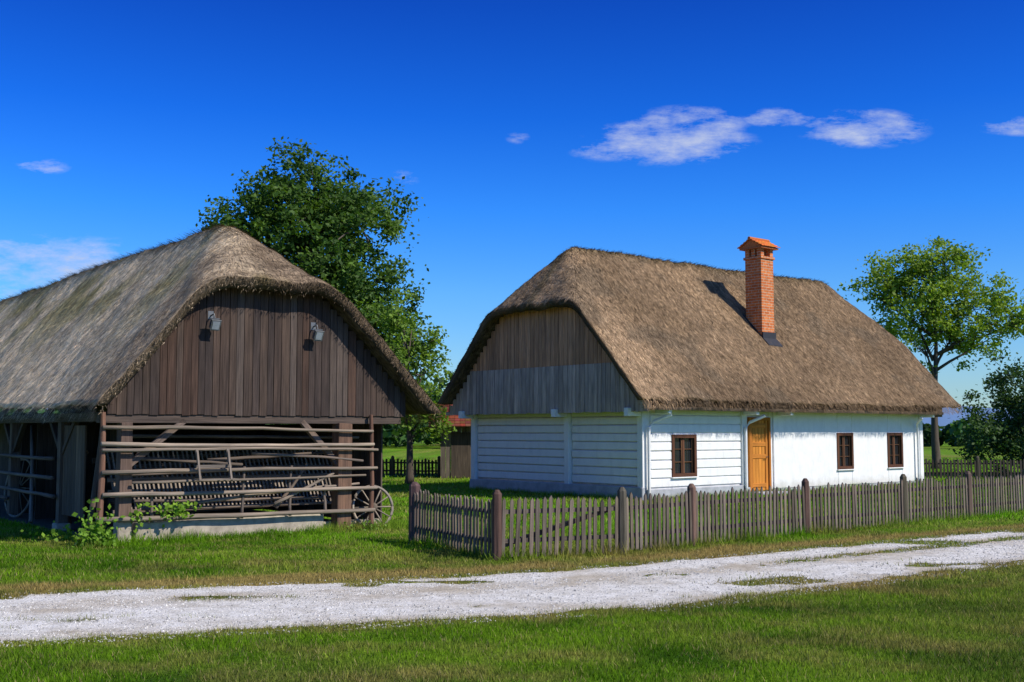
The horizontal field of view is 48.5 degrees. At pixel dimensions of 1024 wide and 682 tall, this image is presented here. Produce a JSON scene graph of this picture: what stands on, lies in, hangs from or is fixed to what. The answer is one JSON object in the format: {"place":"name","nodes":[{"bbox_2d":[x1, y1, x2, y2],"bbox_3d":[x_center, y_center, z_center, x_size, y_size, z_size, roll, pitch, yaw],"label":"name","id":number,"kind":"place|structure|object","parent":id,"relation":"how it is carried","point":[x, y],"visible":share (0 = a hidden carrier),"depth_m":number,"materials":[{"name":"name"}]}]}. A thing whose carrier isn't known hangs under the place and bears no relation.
{"place":"outdoors","nodes":[
{"label":"outdoors","id":0,"kind":"place"},
{"bbox_2d":[0,441,1023,681],"bbox_3d":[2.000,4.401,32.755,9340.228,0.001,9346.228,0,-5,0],"label":"ground","id":1,"kind":"structure","parent":0,"point":[422,450],"depth_m":10.79,"materials":[{"name":"green plant"}]},
{"bbox_2d":[21,497,125,546],"bbox_3d":[-7.015,2.857,18.162,1.345,0.801,1.714,3,-5,-32],"label":"nettle plant","id":2,"kind":"object","parent":1,"relation":"on","point":[96,530],"visible":0.98,"depth_m":17.70,"materials":[{"name":"green plant"}]},
{"bbox_2d":[128,497,201,544],"bbox_3d":[-5.577,2.892,18.348,1.198,0.720,0.278,3,-6,-36],"label":"vine plant","id":3,"kind":"object","parent":1,"relation":"on","point":[181,509],"visible":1,"depth_m":18.36,"materials":[{"name":"green plant"}]},
{"bbox_2d":[0,222,443,543],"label":"thatched barn","id":4,"kind":"structure","parent":1,"relation":"on","point":[229,378],"depth_m":20.29,"materials":[{"name":"brown wood"}]},
{"bbox_2d":[4,458,34,516],"bbox_3d":[-10.313,3.071,23.815,1.247,1.247,0.240,-4,-14,41],"label":"wagon wheel","id":5,"kind":"object","parent":4,"relation":"on","point":[22,486],"visible":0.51,"depth_m":23.74,"materials":[{"name":"grey wood"}]},
{"bbox_2d":[211,520,386,537],"bbox_3d":[-3.879,3.258,19.677,4.049,0.213,0.378,3,-6,-35],"label":"weed plant","id":6,"kind":"object","parent":1,"relation":"on","point":[306,530],"visible":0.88,"depth_m":20.45,"materials":[{"name":"green plant"}]},
{"bbox_2d":[195,136,435,372],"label":"linden tree","id":7,"kind":"object","parent":1,"relation":"on","point":[332,229],"visible":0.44,"depth_m":44.16,"materials":[{"name":"green plant"}]},
{"bbox_2d":[351,485,393,527],"bbox_3d":[-2.575,3.070,21.027,0.827,0.827,0.240,3,-17,-29],"label":"wagon wheel","id":8,"kind":"object","parent":1,"relation":"on","point":[375,504],"visible":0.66,"depth_m":21.02,"materials":[{"name":"grey wood"}]},
{"bbox_2d":[356,289,456,483],"bbox_3d":[-3.595,1.526,38.929,4.181,6.926,3.654,3,-6,-35],"label":"walnut tree","id":9,"kind":"object","parent":1,"relation":"on","point":[411,348],"visible":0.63,"depth_m":38.84,"materials":[{"name":"green plant"}]},
{"bbox_2d":[382,456,440,476],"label":"picket fence","id":10,"kind":"object","parent":1,"relation":"on","point":[392,462],"visible":0.33,"depth_m":45.45,"materials":[{"name":"brown wood"}]},
{"bbox_2d":[431,404,470,477],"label":"tiled shed","id":11,"kind":"structure","parent":1,"relation":"on","point":[456,448],"depth_m":43.82,"materials":[{"name":"brown wood"}]},
{"bbox_2d":[0,368,1009,446],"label":"distant trees","id":12,"kind":"object","parent":1,"relation":"on","point":[394,437],"visible":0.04,"depth_m":126.14,"materials":[{"name":"green plant"}]},
{"bbox_2d":[435,236,961,499],"bbox_3d":[6.533,0.858,37.355,16.206,7.990,9.109,4,-6,-40],"label":"thatched farmhouse","id":13,"kind":"object","parent":1,"relation":"on","point":[580,370],"visible":1,"depth_m":33.39,"materials":[{"name":"plant"}]},
{"bbox_2d":[747,417,771,490],"bbox_3d":[7.161,3.289,33.025,1.000,2.140,0.140,4,-6,-40],"label":"door","id":14,"kind":"structure","parent":13,"relation":"in","point":[758,432],"depth_m":33.05,"materials":[{"name":"orange wood"}]},
{"bbox_2d":[675,436,898,472],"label":"window panes","id":15,"kind":"structure","parent":13,"relation":"in","point":[677,440],"depth_m":31.12,"materials":[{"name":"black glass"}]},
{"bbox_2d":[671,433,903,476],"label":"window frames","id":16,"kind":"structure","parent":13,"relation":"in","point":[693,461],"depth_m":35.58,"materials":[{"name":"brown wood"}]},
{"bbox_2d":[408,469,1023,560],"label":"picket fence","id":17,"kind":"object","parent":1,"relation":"on","point":[623,507],"visible":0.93,"depth_m":17.99,"materials":[{"name":"brown wood"}]},
{"bbox_2d":[837,235,1023,468],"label":"robinia tree","id":18,"kind":"object","parent":1,"relation":"on","point":[931,306],"visible":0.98,"depth_m":54.75,"materials":[{"name":"green plant"}]},
{"bbox_2d":[924,456,1023,478],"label":"picket fence","id":19,"kind":"object","parent":1,"relation":"on","point":[977,463],"visible":0.62,"depth_m":42.72,"materials":[{"name":"brown wood"}]},
{"bbox_2d":[948,347,1023,475],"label":"round bush","id":20,"kind":"object","parent":1,"relation":"on","point":[1009,442],"visible":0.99,"depth_m":45.83,"materials":[{"name":"green plant"}]},
{"bbox_2d":[0,530,1023,646],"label":"gravel road","id":21,"kind":"structure","parent":0,"point":[506,603],"depth_m":12.53,"materials":[{"name":"grey gravel"}]},
{"bbox_2d":[0,0,1023,408],"label":"sky","id":22,"kind":"structure","parent":0,"point":[832,133],"materials":[{"name":"blue"}]},
{"bbox_2d":[922,406,1014,429],"bbox_3d":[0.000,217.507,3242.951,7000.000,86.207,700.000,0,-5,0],"label":"distant hills","id":23,"kind":"structure","parent":0,"point":[943,420],"depth_m":3005.39,"materials":[{"name":"blue"}]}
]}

